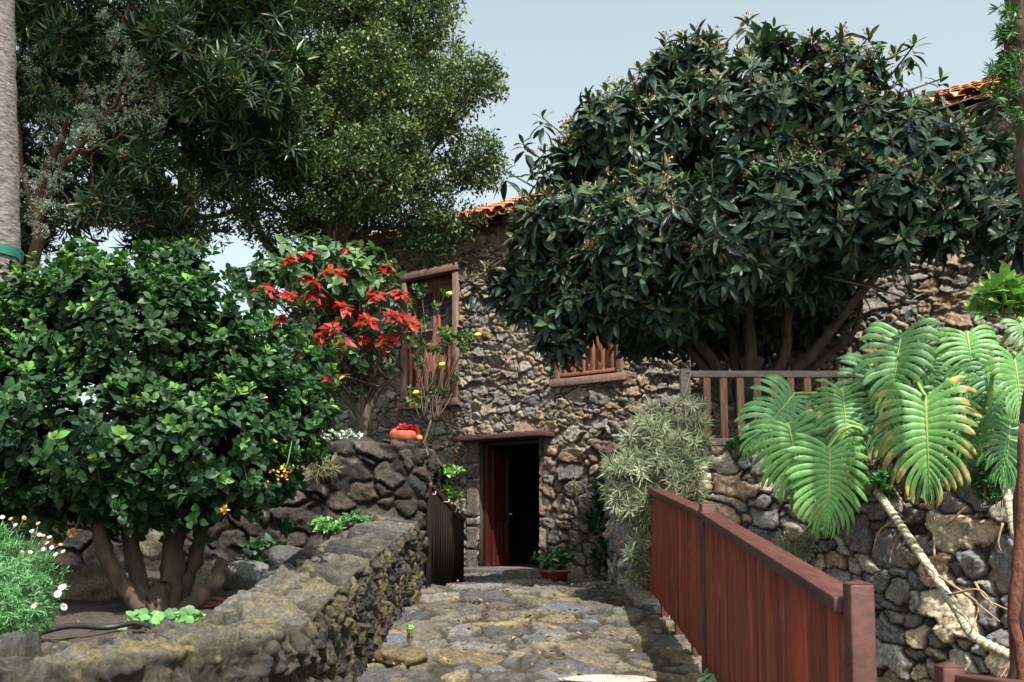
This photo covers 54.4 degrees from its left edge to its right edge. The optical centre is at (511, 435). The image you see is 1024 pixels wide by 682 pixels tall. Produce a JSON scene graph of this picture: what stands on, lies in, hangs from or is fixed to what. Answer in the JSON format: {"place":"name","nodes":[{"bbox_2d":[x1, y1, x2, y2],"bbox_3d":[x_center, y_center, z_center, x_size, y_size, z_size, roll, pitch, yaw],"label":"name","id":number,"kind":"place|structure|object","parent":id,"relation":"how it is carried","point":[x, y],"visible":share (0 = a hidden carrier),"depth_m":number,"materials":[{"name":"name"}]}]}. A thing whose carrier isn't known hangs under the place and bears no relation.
{"place":"outdoors","nodes":[
{"label":"outdoors","id":0,"kind":"place"},
{"bbox_2d":[0,571,238,643],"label":"garden soil","id":1,"kind":"structure","parent":0,"point":[111,611],"depth_m":5.63,"materials":[{"name":"brown soil"}]},
{"bbox_2d":[0,0,28,592],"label":"palm trunk","id":2,"kind":"object","parent":1,"relation":"on","point":[10,231],"visible":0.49,"depth_m":7.76,"materials":[{"name":"grey plant"}]},
{"bbox_2d":[0,243,23,262],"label":"tape band","id":3,"kind":"object","parent":2,"relation":"attached to","point":[11,250],"visible":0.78,"depth_m":7.67,"materials":[{"name":"green plastic"}]},
{"bbox_2d":[0,515,69,636],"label":"daisy bush","id":4,"kind":"object","parent":1,"relation":"on","point":[12,614],"visible":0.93,"depth_m":4.21,"materials":[{"name":"green plant"}]},
{"bbox_2d":[32,564,118,600],"bbox_3d":[-3.002,1.074,6.931,0.693,0.348,0.401,0,-5,0],"label":"rock","id":5,"kind":"object","parent":1,"relation":"on","point":[88,582],"visible":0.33,"depth_m":6.79,"materials":[{"name":"stone"}]},
{"bbox_2d":[25,620,154,634],"bbox_3d":[-1.983,0.900,4.611,0.827,0.048,0.429,2,-5,-18],"label":"hose","id":6,"kind":"object","parent":1,"relation":"on","point":[147,625],"visible":0.56,"depth_m":4.77,"materials":[{"name":"black rubber"}]},
{"bbox_2d":[139,524,162,560],"bbox_3d":[-3.078,0.736,8.569,0.458,0.695,0.406,0,-5,0],"label":"rock","id":7,"kind":"object","parent":1,"relation":"on","point":[151,547],"visible":0.23,"depth_m":8.41,"materials":[{"name":"stone"}]},
{"bbox_2d":[117,605,205,629],"bbox_3d":[-1.772,0.930,5.070,0.372,0.112,0.414,0,-5,0],"label":"round leaved plant","id":8,"kind":"object","parent":1,"relation":"on","point":[155,617],"visible":0.73,"depth_m":5.04,"materials":[{"name":"green plant"}]},
{"bbox_2d":[0,234,348,612],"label":"leafy bush","id":9,"kind":"object","parent":1,"relation":"on","point":[185,447],"visible":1,"depth_m":5.81,"materials":[{"name":"green plant"}]},
{"bbox_2d":[67,512,80,537],"bbox_3d":[-2.488,0.470,5.712,0.061,0.230,0.134,-2,-6,26],"label":"blossom","id":10,"kind":"object","parent":9,"relation":"hanging from","point":[70,532],"visible":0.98,"depth_m":5.67,"materials":[{"name":"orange plant"}]},
{"bbox_2d":[219,475,233,513],"bbox_3d":[-1.628,0.338,5.724,0.058,0.233,0.135,-2,-6,26],"label":"blossom","id":11,"kind":"object","parent":9,"relation":"hanging from","point":[223,509],"visible":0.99,"depth_m":5.68,"materials":[{"name":"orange plant"}]},
{"bbox_2d":[267,438,298,482],"bbox_3d":[-1.312,0.137,5.715,0.154,0.268,0.140,3,-6,-31],"label":"blossom","id":12,"kind":"object","parent":9,"relation":"attached to","point":[283,468],"visible":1,"depth_m":5.70,"materials":[{"name":"yellow plant"}]},
{"bbox_2d":[185,561,217,595],"bbox_3d":[-2.317,1.062,7.138,0.418,0.326,0.286,0,-5,0],"label":"rock","id":13,"kind":"object","parent":1,"relation":"on","point":[203,572],"visible":0.09,"depth_m":7.04,"materials":[{"name":"stone"}]},
{"bbox_2d":[201,596,227,607],"bbox_3d":[-1.833,1.050,6.282,0.363,0.076,0.296,0,-5,0],"label":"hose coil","id":14,"kind":"object","parent":1,"relation":"on","point":[210,604],"visible":0.19,"depth_m":6.14,"materials":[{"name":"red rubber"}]},
{"bbox_2d":[28,435,451,590],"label":"terrace wall","id":15,"kind":"structure","parent":1,"relation":"on","point":[390,478],"depth_m":9.86,"materials":[{"name":"stone"}]},
{"bbox_2d":[306,453,343,485],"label":"spiky plant","id":16,"kind":"object","parent":15,"relation":"attached to","point":[318,470],"visible":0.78,"depth_m":9.75,"materials":[{"name":"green plant"}]},
{"bbox_2d":[318,428,362,440],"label":"succulent","id":17,"kind":"object","parent":15,"relation":"on","point":[348,433],"visible":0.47,"depth_m":10.27,"materials":[{"name":"white plant"}]},
{"bbox_2d":[390,422,420,441],"bbox_3d":[-1.107,-0.032,10.300,0.317,0.220,0.304,0,-5,0],"label":"clay bowl","id":18,"kind":"object","parent":15,"relation":"on","point":[404,432],"visible":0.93,"depth_m":10.20,"materials":[{"name":"ceramic"}]},
{"bbox_2d":[416,435,422,440],"bbox_3d":[-0.952,0.023,10.237,0.067,0.068,0.068,0,-5,0],"label":"orange fruit","id":19,"kind":"object","parent":15,"relation":"on","point":[419,437],"visible":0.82,"depth_m":10.21,"materials":[{"name":"orange food"}]},
{"bbox_2d":[401,282,480,442],"bbox_3d":[-0.841,-0.796,11.711,0.967,2.161,0.528,0,-5,0],"label":"lemon shrub","id":20,"kind":"object","parent":15,"relation":"on","point":[425,398],"visible":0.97,"depth_m":11.65,"materials":[{"name":"green plant"}]},
{"bbox_2d":[441,483,455,497],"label":"leafy plant","id":21,"kind":"object","parent":15,"relation":"attached to","point":[446,487],"visible":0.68,"depth_m":11.95,"materials":[{"name":"green plant"}]},
{"bbox_2d":[441,462,465,481],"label":"leafy plant","id":22,"kind":"object","parent":15,"relation":"attached to","point":[448,471],"visible":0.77,"depth_m":11.95,"materials":[{"name":"green plant"}]},
{"bbox_2d":[447,489,464,508],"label":"leafy plant","id":23,"kind":"object","parent":15,"relation":"attached to","point":[453,497],"visible":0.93,"depth_m":11.87,"materials":[{"name":"green plant"}]},
{"bbox_2d":[222,559,268,591],"bbox_3d":[-2.011,1.093,7.530,0.387,0.308,0.312,0,-5,0],"label":"rock","id":24,"kind":"object","parent":1,"relation":"on","point":[246,574],"visible":0.48,"depth_m":7.41,"materials":[{"name":"stone"}]},
{"bbox_2d":[235,533,290,565],"bbox_3d":[-2.292,1.106,9.121,0.519,0.440,0.364,0,-5,0],"label":"leafy plant","id":25,"kind":"object","parent":1,"relation":"on","point":[257,544],"visible":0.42,"depth_m":9.08,"materials":[{"name":"green plant"}]},
{"bbox_2d":[268,545,301,566],"bbox_3d":[-1.959,1.127,8.733,0.380,0.337,0.296,0,-5,0],"label":"rock","id":26,"kind":"object","parent":1,"relation":"on","point":[279,555],"visible":0.46,"depth_m":8.64,"materials":[{"name":"stone"}]},
{"bbox_2d":[404,623,414,638],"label":"leafy plant","id":27,"kind":"object","parent":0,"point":[408,626],"visible":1,"depth_m":6.79,"materials":[{"name":"green plant"}]},
{"bbox_2d":[16,0,1007,421],"label":"sky","id":28,"kind":"structure","parent":0,"point":[553,50],"materials":[{"name":"blue"}]},
{"bbox_2d":[357,572,701,681],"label":"path","id":29,"kind":"structure","parent":0,"point":[603,649],"depth_m":7.63,"materials":[{"name":"stone"}]},
{"bbox_2d":[29,575,672,681],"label":"fallen leaves","id":30,"kind":"object","parent":29,"relation":"on","point":[483,629],"visible":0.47,"depth_m":7.73,"materials":[{"name":"brown plant"}]},
{"bbox_2d":[373,644,427,668],"bbox_3d":[-0.760,1.521,6.793,0.383,0.174,0.348,0,-5,0],"label":"rock","id":31,"kind":"object","parent":29,"relation":"on","point":[406,655],"visible":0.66,"depth_m":6.68,"materials":[{"name":"stone"}]},
{"bbox_2d":[426,483,463,587],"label":"plank gate","id":32,"kind":"structure","parent":29,"relation":"on","point":[445,536],"depth_m":10.62,"materials":[{"name":"brown wood"}]},
{"bbox_2d":[529,545,574,580],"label":"potted plant","id":33,"kind":"object","parent":29,"relation":"on","point":[552,560],"visible":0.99,"depth_m":11.01,"materials":[{"name":"green plant"}]},
{"bbox_2d":[557,674,656,681],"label":"rock","id":34,"kind":"object","parent":29,"relation":"on","point":[606,678],"visible":1,"depth_m":6.08,"materials":[{"name":"stone"}]},
{"bbox_2d":[696,668,717,681],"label":"leafy plant","id":35,"kind":"object","parent":29,"relation":"on","point":[707,677],"visible":0.94,"depth_m":5.70,"materials":[{"name":"green plant"}]},
{"bbox_2d":[645,486,876,681],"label":"wooden fence","id":36,"kind":"object","parent":29,"relation":"on","point":[738,603],"visible":0.93,"depth_m":4.55,"materials":[{"name":"brown wood"}]},
{"bbox_2d":[290,76,1023,576],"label":"stone house","id":37,"kind":"structure","parent":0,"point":[520,434],"depth_m":12.96,"materials":[{"name":"stone"}]},
{"bbox_2d":[397,262,460,410],"bbox_3d":[-1.125,-1.373,14.055,1.138,1.974,0.235,-4,-6,38],"label":"window","id":38,"kind":"structure","parent":37,"relation":"in","point":[449,313],"depth_m":14.10,"materials":[{"name":"brown wood"}]},
{"bbox_2d":[491,449,511,565],"bbox_3d":[-0.127,0.971,13.479,0.090,1.556,0.430,-3,-6,34],"label":"door","id":39,"kind":"structure","parent":37,"relation":"in","point":[501,513],"depth_m":13.47,"materials":[{"name":"brown wood"}]},
{"bbox_2d":[569,479,582,499],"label":"spiky plant","id":40,"kind":"object","parent":37,"relation":"attached to","point":[574,488],"visible":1,"depth_m":12.10,"materials":[{"name":"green plant"}]},
{"bbox_2d":[549,333,624,387],"bbox_3d":[0.974,-1.509,12.419,1.096,1.756,0.235,-4,-6,38],"label":"window","id":41,"kind":"structure","parent":37,"relation":"in","point":[600,362],"depth_m":12.30,"materials":[{"name":"brown wood"}]},
{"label":"upper terrace soil","id":42,"kind":"structure","parent":37,"relation":"in","visible":0},
{"bbox_2d":[461,10,1023,406],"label":"loquat tree","id":43,"kind":"object","parent":42,"relation":"on","point":[805,165],"visible":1,"depth_m":8.99,"materials":[{"name":"green plant"}]},
{"bbox_2d":[734,317,1023,677],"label":"split leaf philodendron","id":44,"kind":"object","parent":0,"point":[857,404],"visible":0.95,"depth_m":7.60,"materials":[{"name":"plant"}]},
{"label":"ground","id":45,"kind":"structure","parent":0,"visible":0},
{"bbox_2d":[0,513,423,681],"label":"parapet wall","id":46,"kind":"structure","parent":45,"relation":"on","point":[332,609],"depth_m":4.79,"materials":[{"name":"stone"}]},
{"bbox_2d":[307,515,346,540],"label":"leafy plant","id":47,"kind":"object","parent":46,"relation":"attached to","point":[319,526],"visible":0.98,"depth_m":9.05,"materials":[{"name":"green plant"}]},
{"bbox_2d":[338,510,369,528],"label":"leafy plant","id":48,"kind":"object","parent":46,"relation":"on","point":[358,518],"visible":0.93,"depth_m":9.42,"materials":[{"name":"green plant"}]},
{"bbox_2d":[596,439,1016,681],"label":"retaining wall","id":49,"kind":"structure","parent":45,"relation":"on","point":[919,632],"depth_m":8.16,"materials":[{"name":"stone"}]},
{"bbox_2d":[581,475,608,572],"bbox_3d":[1.092,1.014,11.552,0.618,1.144,0.545,0,-5,0],"label":"leafy plant","id":50,"kind":"object","parent":49,"relation":"on","point":[597,553],"visible":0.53,"depth_m":11.51,"materials":[{"name":"green plant"}]},
{"bbox_2d":[599,391,717,593],"bbox_3d":[1.306,0.492,8.832,1.130,1.851,0.782,0,-5,0],"label":"spiky cushion plant","id":51,"kind":"object","parent":49,"relation":"on","point":[666,433],"visible":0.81,"depth_m":8.77,"materials":[{"name":"green plant"}]},
{"bbox_2d":[723,434,752,457],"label":"leafy plant","id":52,"kind":"object","parent":49,"relation":"on","point":[729,443],"visible":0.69,"depth_m":8.97,"materials":[{"name":"green plant"}]},
{"bbox_2d":[772,520,822,561],"bbox_3d":[2.485,0.934,8.750,0.427,0.471,0.422,0,-5,0],"label":"spiky plant","id":53,"kind":"object","parent":49,"relation":"attached to","point":[801,548],"visible":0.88,"depth_m":8.68,"materials":[{"name":"green plant"}]},
{"bbox_2d":[679,368,932,445],"bbox_3d":[2.737,-0.170,9.200,2.356,0.903,0.090,0,-5,0],"label":"terrace railing","id":54,"kind":"object","parent":49,"relation":"on","point":[756,376],"visible":0.34,"depth_m":9.20,"materials":[{"name":"brown wood"}]},
{"bbox_2d":[678,371,691,421],"bbox_3d":[1.578,-0.336,9.185,0.150,0.529,0.091,-5,-7,45],"label":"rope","id":55,"kind":"object","parent":54,"relation":"attached to","point":[686,386],"visible":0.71,"depth_m":9.17,"materials":[{"name":"beige fabric"}]},
{"bbox_2d":[858,465,904,505],"bbox_3d":[2.927,0.387,7.852,0.329,0.334,0.357,0,-5,0],"label":"leafy plant","id":56,"kind":"object","parent":49,"relation":"on","point":[880,479],"visible":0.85,"depth_m":7.80,"materials":[{"name":"green plant"}]},
{"bbox_2d":[970,459,1011,515],"bbox_3d":[3.417,0.361,7.082,0.269,0.418,0.347,0,-5,0],"label":"leafy plant","id":57,"kind":"object","parent":49,"relation":"attached to","point":[981,480],"visible":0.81,"depth_m":7.08,"materials":[{"name":"green plant"}]},
{"bbox_2d":[962,260,1023,324],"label":"leafy plant","id":58,"kind":"object","parent":49,"relation":"on","point":[1002,290],"visible":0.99,"depth_m":7.61,"materials":[{"name":"green plant"}]},
{"bbox_2d":[934,662,1023,681],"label":"handrail","id":59,"kind":"object","parent":45,"relation":"on","point":[948,672],"visible":1,"depth_m":2.04,"materials":[{"name":"brown wood"}]},
{"bbox_2d":[981,0,1023,679],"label":"tree","id":60,"kind":"object","parent":45,"relation":"on","point":[1007,67],"visible":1,"depth_m":5.80,"materials":[{"name":"green plant"}]},
{"bbox_2d":[1007,423,1023,680],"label":"vine stem","id":61,"kind":"object","parent":60,"relation":"attached to","point":[1015,591],"visible":1,"depth_m":5.36,"materials":[{"name":"red plant"}]},
{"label":"terrace soil","id":62,"kind":"structure","parent":0,"visible":0},
{"bbox_2d":[15,0,322,287],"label":"tree","id":63,"kind":"object","parent":62,"relation":"on","point":[186,48],"visible":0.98,"depth_m":10.53,"materials":[{"name":"green plant"}]},
{"bbox_2d":[16,0,357,357],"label":"tree","id":64,"kind":"object","parent":62,"relation":"on","point":[80,160],"visible":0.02,"depth_m":13.74,"materials":[{"name":"green plant"}]},
{"bbox_2d":[222,230,423,438],"bbox_3d":[-2.130,-1.052,10.991,2.374,2.502,1.587,0,-5,0],"label":"poinsettia","id":65,"kind":"object","parent":62,"relation":"on","point":[324,283],"visible":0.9,"depth_m":10.76,"materials":[{"name":"red plant"}]},
{"bbox_2d":[178,0,513,440],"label":"tree","id":66,"kind":"object","parent":62,"relation":"on","point":[384,168],"visible":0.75,"depth_m":11.62,"materials":[{"name":"green plant"}]}
]}

